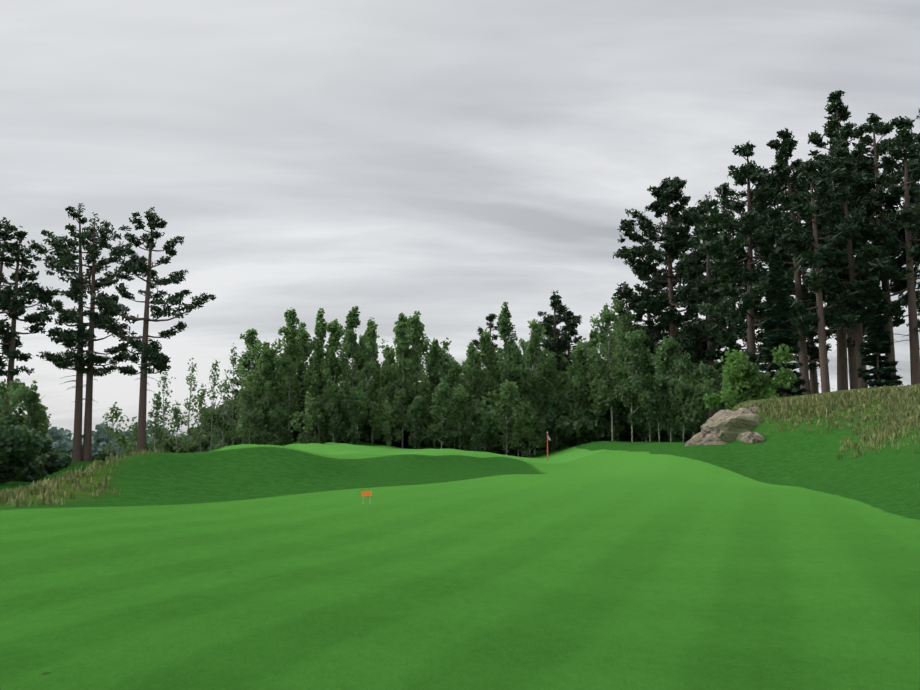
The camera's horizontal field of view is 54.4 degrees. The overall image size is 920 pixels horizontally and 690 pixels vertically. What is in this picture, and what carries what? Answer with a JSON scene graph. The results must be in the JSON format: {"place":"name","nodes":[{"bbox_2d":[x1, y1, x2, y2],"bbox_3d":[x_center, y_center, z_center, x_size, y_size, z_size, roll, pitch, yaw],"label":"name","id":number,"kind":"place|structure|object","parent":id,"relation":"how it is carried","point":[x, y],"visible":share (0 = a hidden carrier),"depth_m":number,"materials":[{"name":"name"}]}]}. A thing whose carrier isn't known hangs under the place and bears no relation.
{"place":"outdoors","nodes":[
{"label":"outdoors","id":0,"kind":"place"},
{"bbox_2d":[0,447,162,506],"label":"fescue grass","id":1,"kind":"structure","parent":0,"point":[13,494],"depth_m":25.64,"materials":[{"name":"green plant"}]},
{"bbox_2d":[0,391,919,689],"bbox_3d":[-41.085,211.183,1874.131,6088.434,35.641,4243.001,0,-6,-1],"label":"golf course ground","id":2,"kind":"structure","parent":0,"point":[778,559],"depth_m":12.87,"materials":[{"name":"green plant"}]},
{"bbox_2d":[0,417,16,483],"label":"bush","id":3,"kind":"object","parent":2,"relation":"on","point":[4,429],"visible":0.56,"depth_m":35.53,"materials":[{"name":"green plant"}]},
{"bbox_2d":[0,379,28,422],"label":"tree","id":4,"kind":"object","parent":2,"relation":"on","point":[3,390],"visible":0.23,"depth_m":68.49,"materials":[{"name":"green plant"}]},
{"bbox_2d":[0,424,43,481],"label":"bush","id":5,"kind":"object","parent":2,"relation":"on","point":[21,451],"visible":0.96,"depth_m":35.84,"materials":[{"name":"green plant"}]},
{"bbox_2d":[4,378,44,431],"bbox_3d":[-31.615,5.585,64.846,2.803,6.442,2.668,4,-7,-35],"label":"tree","id":6,"kind":"object","parent":2,"relation":"on","point":[28,396],"visible":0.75,"depth_m":64.73,"materials":[{"name":"green plant"}]},
{"bbox_2d":[0,217,60,413],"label":"pine","id":7,"kind":"object","parent":2,"relation":"on","point":[15,306],"visible":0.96,"depth_m":84.53,"materials":[{"name":"green plant"}]},
{"bbox_2d":[11,451,64,481],"bbox_3d":[-20.274,5.241,39.805,5.280,2.682,2.872,4,-7,-32],"label":"bush","id":8,"kind":"object","parent":2,"relation":"on","point":[50,463],"visible":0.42,"depth_m":41.07,"materials":[{"name":"green plant"}]},
{"bbox_2d":[36,203,147,460],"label":"pine","id":9,"kind":"object","parent":2,"relation":"on","point":[79,338],"visible":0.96,"depth_m":87.25,"materials":[{"name":"green plant"}]},
{"bbox_2d":[100,401,128,455],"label":"tree","id":10,"kind":"object","parent":2,"relation":"on","point":[116,415],"visible":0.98,"depth_m":90.58,"materials":[{"name":"green plant"}]},
{"bbox_2d":[46,419,202,457],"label":"forest trees","id":11,"kind":"object","parent":2,"relation":"on","point":[61,439],"visible":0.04,"depth_m":248.90,"materials":[{"name":"green plant"}]},
{"bbox_2d":[125,416,137,454],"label":"tree","id":12,"kind":"object","parent":2,"relation":"on","point":[135,431],"visible":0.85,"depth_m":94.41,"materials":[{"name":"green plant"}]},
{"bbox_2d":[115,426,165,455],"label":"hedge","id":13,"kind":"object","parent":2,"relation":"on","point":[148,446],"visible":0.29,"depth_m":100.53,"materials":[{"name":"green plant"}]},
{"bbox_2d":[81,207,216,453],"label":"pine","id":14,"kind":"object","parent":2,"relation":"on","point":[151,355],"visible":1,"depth_m":84.83,"materials":[{"name":"green plant"}]},
{"bbox_2d":[146,392,172,450],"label":"tree","id":15,"kind":"object","parent":2,"relation":"on","point":[157,403],"visible":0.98,"depth_m":88.77,"materials":[{"name":"green plant"}]},
{"bbox_2d":[147,372,175,452],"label":"tree","id":16,"kind":"object","parent":2,"relation":"on","point":[164,380],"visible":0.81,"depth_m":96.91,"materials":[{"name":"green plant"}]},
{"bbox_2d":[164,400,194,452],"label":"tree","id":17,"kind":"object","parent":2,"relation":"on","point":[176,413],"visible":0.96,"depth_m":90.65,"materials":[{"name":"green plant"}]},
{"bbox_2d":[155,438,207,452],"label":"hedge","id":18,"kind":"object","parent":2,"relation":"on","point":[170,447],"visible":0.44,"depth_m":101.31,"materials":[{"name":"green plant"}]},
{"bbox_2d":[176,358,199,452],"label":"tree","id":19,"kind":"object","parent":2,"relation":"on","point":[191,376],"visible":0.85,"depth_m":99.08,"materials":[{"name":"green plant"}]},
{"bbox_2d":[184,384,209,451],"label":"tree","id":20,"kind":"object","parent":2,"relation":"on","point":[200,398],"visible":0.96,"depth_m":92.90,"materials":[{"name":"green plant"}]},
{"bbox_2d":[172,426,221,450],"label":"hedge","id":21,"kind":"object","parent":2,"relation":"on","point":[193,429],"visible":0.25,"depth_m":105.50,"materials":[{"name":"green plant"}]},
{"bbox_2d":[197,360,223,450],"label":"tree","id":22,"kind":"object","parent":2,"relation":"on","point":[214,393],"visible":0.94,"depth_m":98.19,"materials":[{"name":"green plant"}]},
{"bbox_2d":[211,372,235,447],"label":"tree","id":23,"kind":"object","parent":2,"relation":"on","point":[226,386],"visible":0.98,"depth_m":92.08,"materials":[{"name":"green plant"}]},
{"bbox_2d":[219,343,243,445],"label":"tree","id":24,"kind":"object","parent":2,"relation":"on","point":[235,393],"visible":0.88,"depth_m":98.86,"materials":[{"name":"green plant"}]},
{"bbox_2d":[238,370,257,439],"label":"aspen tree","id":25,"kind":"object","parent":2,"relation":"on","point":[252,381],"visible":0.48,"depth_m":92.09,"materials":[{"name":"green plant"}]},
{"bbox_2d":[234,328,262,420],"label":"aspen tree","id":26,"kind":"object","parent":2,"relation":"on","point":[250,337],"visible":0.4,"depth_m":107.19,"materials":[{"name":"green plant"}]},
{"bbox_2d":[237,383,268,444],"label":"tree","id":27,"kind":"object","parent":2,"relation":"on","point":[256,437],"visible":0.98,"depth_m":88.77,"materials":[{"name":"green plant"}]},
{"bbox_2d":[250,339,282,432],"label":"aspen tree","id":28,"kind":"object","parent":2,"relation":"on","point":[260,395],"visible":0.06,"depth_m":96.81,"materials":[{"name":"green plant"}]},
{"bbox_2d":[243,343,292,444],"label":"aspen tree","id":29,"kind":"object","parent":2,"relation":"on","point":[268,360],"visible":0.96,"depth_m":91.49,"materials":[{"name":"green plant"}]},
{"bbox_2d":[265,403,293,445],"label":"tree","id":30,"kind":"object","parent":2,"relation":"on","point":[277,416],"visible":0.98,"depth_m":90.41,"materials":[{"name":"green plant"}]},
{"bbox_2d":[266,307,307,444],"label":"aspen tree","id":31,"kind":"object","parent":2,"relation":"on","point":[292,351],"visible":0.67,"depth_m":93.80,"materials":[{"name":"green plant"}]},
{"bbox_2d":[283,322,318,431],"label":"aspen tree","id":32,"kind":"object","parent":2,"relation":"on","point":[303,336],"visible":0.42,"depth_m":98.31,"materials":[{"name":"green plant"}]},
{"bbox_2d":[289,391,324,443],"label":"tree","id":33,"kind":"object","parent":2,"relation":"on","point":[311,406],"visible":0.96,"depth_m":88.88,"materials":[{"name":"green plant"}]},
{"bbox_2d":[301,308,332,442],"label":"aspen tree","id":34,"kind":"object","parent":2,"relation":"on","point":[315,382],"visible":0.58,"depth_m":92.67,"materials":[{"name":"green plant"}]},
{"bbox_2d":[314,381,350,442],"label":"tree","id":35,"kind":"object","parent":2,"relation":"on","point":[330,406],"visible":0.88,"depth_m":89.78,"materials":[{"name":"green plant"}]},
{"bbox_2d":[320,318,357,442],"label":"aspen tree","id":36,"kind":"object","parent":2,"relation":"on","point":[335,368],"visible":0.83,"depth_m":91.64,"materials":[{"name":"green plant"}]},
{"bbox_2d":[316,413,367,442],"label":"hedge bush","id":37,"kind":"object","parent":2,"relation":"on","point":[361,439],"visible":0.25,"depth_m":100.51,"materials":[{"name":"green plant"}]},
{"bbox_2d":[338,306,374,442],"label":"aspen tree","id":38,"kind":"object","parent":2,"relation":"on","point":[354,349],"visible":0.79,"depth_m":94.87,"materials":[{"name":"green plant"}]},
{"bbox_2d":[344,381,368,444],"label":"tree","id":39,"kind":"object","parent":2,"relation":"on","point":[355,409],"visible":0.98,"depth_m":89.31,"materials":[{"name":"green plant"}]},
{"bbox_2d":[359,317,396,442],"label":"aspen tree","id":40,"kind":"object","parent":2,"relation":"on","point":[371,340],"visible":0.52,"depth_m":99.80,"materials":[{"name":"green plant"}]},
{"bbox_2d":[353,422,407,444],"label":"hedge bush","id":41,"kind":"object","parent":2,"relation":"on","point":[378,437],"visible":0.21,"depth_m":101.68,"materials":[{"name":"green plant"}]},
{"bbox_2d":[367,399,402,445],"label":"tree","id":42,"kind":"object","parent":2,"relation":"on","point":[384,411],"visible":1,"depth_m":91.45,"materials":[{"name":"green plant"}]},
{"bbox_2d":[377,348,400,445],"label":"aspen tree","id":43,"kind":"object","parent":2,"relation":"on","point":[389,359],"visible":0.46,"depth_m":96.09,"materials":[{"name":"green plant"}]},
{"bbox_2d":[382,313,422,447],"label":"aspen tree","id":44,"kind":"object","parent":2,"relation":"on","point":[407,367],"visible":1,"depth_m":94.32,"materials":[{"name":"green plant"}]},
{"bbox_2d":[393,311,435,447],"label":"aspen tree","id":45,"kind":"object","parent":2,"relation":"on","point":[418,345],"visible":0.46,"depth_m":96.53,"materials":[{"name":"green plant"}]},
{"bbox_2d":[402,394,429,448],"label":"tree","id":46,"kind":"object","parent":2,"relation":"on","point":[411,420],"visible":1,"depth_m":89.70,"materials":[{"name":"green plant"}]},
{"bbox_2d":[415,339,452,446],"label":"aspen tree","id":47,"kind":"object","parent":2,"relation":"on","point":[436,366],"visible":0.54,"depth_m":99.00,"materials":[{"name":"green plant"}]},
{"bbox_2d":[416,336,451,393],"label":"aspen tree","id":48,"kind":"object","parent":2,"relation":"on","point":[445,347],"visible":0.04,"depth_m":110.46,"materials":[{"name":"green plant"}]},
{"bbox_2d":[427,378,457,448],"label":"tree","id":49,"kind":"object","parent":2,"relation":"on","point":[442,390],"visible":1,"depth_m":88.78,"materials":[{"name":"green plant"}]},
{"bbox_2d":[436,359,472,448],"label":"aspen tree","id":50,"kind":"object","parent":2,"relation":"on","point":[453,378],"visible":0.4,"depth_m":94.69,"materials":[{"name":"green plant"}]},
{"bbox_2d":[437,383,479,449],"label":"tree","id":51,"kind":"object","parent":2,"relation":"on","point":[461,396],"visible":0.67,"depth_m":90.65,"materials":[{"name":"green plant"}]},
{"bbox_2d":[461,342,497,450],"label":"aspen tree","id":52,"kind":"object","parent":2,"relation":"on","point":[473,371],"visible":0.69,"depth_m":95.19,"materials":[{"name":"green plant"}]},
{"bbox_2d":[461,396,497,451],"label":"tree","id":53,"kind":"object","parent":2,"relation":"on","point":[481,412],"visible":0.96,"depth_m":88.88,"materials":[{"name":"green plant"}]},
{"bbox_2d":[459,328,508,451],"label":"aspen tree","id":54,"kind":"object","parent":2,"relation":"on","point":[487,359],"visible":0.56,"depth_m":97.46,"materials":[{"name":"green plant"}]},
{"bbox_2d":[472,313,503,400],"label":"pine","id":55,"kind":"object","parent":2,"relation":"on","point":[491,317],"visible":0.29,"depth_m":107.90,"materials":[{"name":"green plant"}]},
{"bbox_2d":[483,302,522,435],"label":"aspen tree","id":56,"kind":"object","parent":2,"relation":"on","point":[505,329],"visible":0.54,"depth_m":99.29,"materials":[{"name":"green plant"}]},
{"bbox_2d":[486,379,525,454],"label":"tree","id":57,"kind":"object","parent":2,"relation":"on","point":[508,389],"visible":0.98,"depth_m":88.84,"materials":[{"name":"green plant"}]},
{"bbox_2d":[492,400,522,455],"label":"tree","id":58,"kind":"object","parent":2,"relation":"on","point":[497,449],"visible":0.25,"depth_m":95.22,"materials":[{"name":"green plant"}]},
{"bbox_2d":[199,380,819,443],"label":"bushes","id":59,"kind":"object","parent":2,"relation":"on","point":[235,417],"depth_m":127.44,"materials":[{"name":"green plant"}]},
{"bbox_2d":[498,342,537,456],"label":"aspen tree","id":60,"kind":"object","parent":2,"relation":"on","point":[514,371],"visible":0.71,"depth_m":91.92,"materials":[{"name":"green plant"}]},
{"bbox_2d":[511,402,546,457],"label":"tree","id":61,"kind":"object","parent":2,"relation":"on","point":[526,421],"visible":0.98,"depth_m":88.50,"materials":[{"name":"green plant"}]},
{"bbox_2d":[521,319,549,454],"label":"aspen tree","id":62,"kind":"object","parent":2,"relation":"on","point":[532,356],"visible":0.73,"depth_m":94.55,"materials":[{"name":"green plant"}]},
{"bbox_2d":[541,388,569,449],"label":"tree","id":63,"kind":"object","parent":2,"relation":"on","point":[556,407],"visible":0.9,"depth_m":92.38,"materials":[{"name":"green plant"}]},
{"bbox_2d":[538,351,573,449],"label":"aspen tree","id":64,"kind":"object","parent":2,"relation":"on","point":[553,379],"visible":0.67,"depth_m":94.55,"materials":[{"name":"green plant"}]},
{"bbox_2d":[537,290,581,447],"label":"pine","id":65,"kind":"object","parent":2,"relation":"on","point":[548,323],"visible":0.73,"depth_m":98.85,"materials":[{"name":"green plant"}]},
{"bbox_2d":[555,355,572,414],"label":"aspen tree","id":66,"kind":"object","parent":2,"relation":"on","point":[561,373],"visible":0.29,"depth_m":99.01,"materials":[{"name":"green plant"}]},
{"bbox_2d":[552,308,581,387],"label":"pine","id":67,"kind":"object","parent":2,"relation":"on","point":[572,332],"visible":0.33,"depth_m":103.73,"materials":[{"name":"green plant"}]},
{"bbox_2d":[564,371,590,444],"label":"tree","id":68,"kind":"object","parent":2,"relation":"on","point":[575,383],"visible":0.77,"depth_m":92.26,"materials":[{"name":"green plant"}]},
{"bbox_2d":[564,341,593,440],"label":"aspen tree","id":69,"kind":"object","parent":2,"relation":"on","point":[578,356],"visible":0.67,"depth_m":94.03,"materials":[{"name":"green plant"}]},
{"bbox_2d":[555,408,604,445],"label":"hedge bush","id":70,"kind":"object","parent":2,"relation":"on","point":[566,426],"visible":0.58,"depth_m":90.38,"materials":[{"name":"green plant"}]},
{"bbox_2d":[580,327,605,382],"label":"aspen tree","id":71,"kind":"object","parent":2,"relation":"on","point":[592,334],"visible":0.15,"depth_m":97.47,"materials":[{"name":"green plant"}]},
{"bbox_2d":[574,408,622,440],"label":"hedge bush","id":72,"kind":"object","parent":2,"relation":"on","point":[618,431],"visible":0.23,"depth_m":91.33,"materials":[{"name":"green plant"}]},
{"bbox_2d":[586,380,614,440],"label":"tree","id":73,"kind":"object","parent":2,"relation":"on","point":[594,394],"visible":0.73,"depth_m":91.52,"materials":[{"name":"green plant"}]},
{"bbox_2d":[579,310,632,440],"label":"aspen","id":74,"kind":"object","parent":2,"relation":"on","point":[606,318],"visible":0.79,"depth_m":90.49,"materials":[{"name":"green plant"}]},
{"bbox_2d":[602,374,633,440],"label":"tree","id":75,"kind":"object","parent":2,"relation":"on","point":[626,411],"visible":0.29,"depth_m":91.61,"materials":[{"name":"green plant"}]},
{"bbox_2d":[594,397,645,440],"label":"hedge bush","id":76,"kind":"object","parent":2,"relation":"on","point":[626,434],"visible":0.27,"depth_m":92.17,"materials":[{"name":"green plant"}]},
{"bbox_2d":[598,293,651,440],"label":"aspen","id":77,"kind":"object","parent":2,"relation":"on","point":[618,307],"visible":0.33,"depth_m":95.31,"materials":[{"name":"green plant"}]},
{"bbox_2d":[609,329,652,441],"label":"aspen","id":78,"kind":"object","parent":2,"relation":"on","point":[635,346],"visible":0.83,"depth_m":86.09,"materials":[{"name":"green plant"}]},
{"bbox_2d":[617,237,676,372],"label":"pine","id":79,"kind":"object","parent":2,"relation":"on","point":[659,335],"visible":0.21,"depth_m":98.27,"materials":[{"name":"green plant"}]},
{"bbox_2d":[624,368,676,441],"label":"aspen","id":80,"kind":"object","parent":2,"relation":"on","point":[652,385],"visible":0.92,"depth_m":79.35,"materials":[{"name":"green plant"}]},
{"bbox_2d":[633,350,668,441],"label":"aspen","id":81,"kind":"object","parent":2,"relation":"on","point":[648,369],"visible":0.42,"depth_m":87.69,"materials":[{"name":"green plant"}]},
{"bbox_2d":[642,404,685,441],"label":"hedge bush","id":82,"kind":"object","parent":2,"relation":"on","point":[677,433],"visible":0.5,"depth_m":90.20,"materials":[{"name":"green plant"}]},
{"bbox_2d":[647,336,689,441],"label":"aspen","id":83,"kind":"object","parent":2,"relation":"on","point":[668,348],"visible":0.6,"depth_m":84.23,"materials":[{"name":"green plant"}]},
{"bbox_2d":[613,176,734,441],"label":"pine","id":84,"kind":"object","parent":2,"relation":"on","point":[677,228],"visible":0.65,"depth_m":93.26,"materials":[{"name":"green plant"}]},
{"bbox_2d":[667,353,700,435],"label":"aspen","id":85,"kind":"object","parent":2,"relation":"on","point":[687,362],"visible":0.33,"depth_m":82.96,"materials":[{"name":"green plant"}]},
{"bbox_2d":[661,375,714,441],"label":"aspen","id":86,"kind":"object","parent":2,"relation":"on","point":[684,393],"visible":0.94,"depth_m":77.72,"materials":[{"name":"green plant"}]},
{"bbox_2d":[675,361,729,422],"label":"aspen","id":87,"kind":"object","parent":2,"relation":"on","point":[702,370],"visible":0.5,"depth_m":79.77,"materials":[{"name":"green plant"}]},
{"bbox_2d":[674,191,740,418],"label":"pine","id":88,"kind":"object","parent":2,"relation":"on","point":[694,327],"visible":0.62,"depth_m":88.10,"materials":[{"name":"green plant"}]},
{"bbox_2d":[685,405,765,446],"bbox_3d":[15.811,5.265,51.261,6.000,3.633,6.238,-5,-8,42],"label":"outcrop rock","id":89,"kind":"object","parent":2,"relation":"on","point":[721,427],"visible":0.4,"depth_m":49.64,"materials":[{"name":"stone"}]},
{"bbox_2d":[700,210,764,406],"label":"pine","id":90,"kind":"object","parent":2,"relation":"on","point":[759,334],"visible":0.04,"depth_m":95.70,"materials":[{"name":"green plant"}]},
{"bbox_2d":[688,141,807,390],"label":"pine","id":91,"kind":"object","parent":2,"relation":"on","point":[751,221],"visible":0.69,"depth_m":74.71,"materials":[{"name":"green plant"}]},
{"bbox_2d":[703,344,796,409],"bbox_3d":[19.344,2.586,59.800,5.654,5.158,4.392,0,-6,-1],"label":"light bush","id":92,"kind":"object","parent":2,"relation":"on","point":[740,381],"visible":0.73,"depth_m":58.56,"materials":[{"name":"green plant"}]},
{"bbox_2d":[729,166,815,396],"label":"pine","id":93,"kind":"object","parent":2,"relation":"on","point":[760,313],"visible":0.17,"depth_m":87.76,"materials":[{"name":"green plant"}]},
{"bbox_2d":[756,244,809,396],"bbox_3d":[21.887,-0.470,61.717,4.565,13.248,4.635,0,-6,-1],"label":"spruce tree","id":94,"kind":"object","parent":2,"relation":"on","point":[778,310],"visible":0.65,"depth_m":61.47,"materials":[{"name":"green plant"}]},
{"bbox_2d":[749,128,841,394],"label":"pine","id":95,"kind":"object","parent":2,"relation":"on","point":[781,179],"visible":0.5,"depth_m":71.22,"materials":[{"name":"green plant"}]},
{"bbox_2d":[776,180,836,393],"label":"pine","id":96,"kind":"object","parent":2,"relation":"on","point":[813,366],"visible":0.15,"depth_m":98.72,"materials":[{"name":"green plant"}]},
{"bbox_2d":[780,158,866,392],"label":"pine","id":97,"kind":"object","parent":2,"relation":"on","point":[826,258],"visible":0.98,"depth_m":67.12,"materials":[{"name":"green plant"}]},
{"bbox_2d":[731,383,919,459],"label":"fescue grass","id":98,"kind":"structure","parent":2,"relation":"on","point":[904,408],"depth_m":45.40,"materials":[{"name":"green plant"}]},
{"bbox_2d":[802,137,867,389],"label":"pine","id":99,"kind":"object","parent":2,"relation":"on","point":[853,374],"visible":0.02,"depth_m":92.86,"materials":[{"name":"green plant"}]},
{"bbox_2d":[792,90,889,390],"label":"pine","id":100,"kind":"object","parent":2,"relation":"on","point":[833,127],"visible":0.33,"depth_m":75.75,"materials":[{"name":"green plant"}]},
{"bbox_2d":[803,140,897,388],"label":"pine","id":101,"kind":"object","parent":2,"relation":"on","point":[844,173],"visible":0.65,"depth_m":69.30,"materials":[{"name":"green plant"}]},
{"bbox_2d":[835,113,919,374],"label":"pine","id":102,"kind":"object","parent":2,"relation":"on","point":[871,162],"visible":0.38,"depth_m":71.34,"materials":[{"name":"green plant"}]},
{"bbox_2d":[838,116,919,385],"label":"pine","id":103,"kind":"object","parent":2,"relation":"on","point":[909,169],"visible":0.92,"depth_m":66.61,"materials":[{"name":"green plant"}]},
{"bbox_2d":[857,274,902,388],"bbox_3d":[30.334,0.952,64.895,4.154,12.451,3.893,0,-6,-1],"label":"spruce tree","id":104,"kind":"object","parent":2,"relation":"on","point":[878,338],"visible":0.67,"depth_m":64.64,"materials":[{"name":"green plant"}]},
{"bbox_2d":[897,108,919,326],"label":"pine","id":105,"kind":"object","parent":2,"relation":"on","point":[917,138],"visible":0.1,"depth_m":77.62,"materials":[{"name":"green plant"}]},
{"bbox_2d":[0,0,919,439],"label":"sky","id":106,"kind":"structure","parent":0,"point":[450,162],"materials":[{"name":"grey"}]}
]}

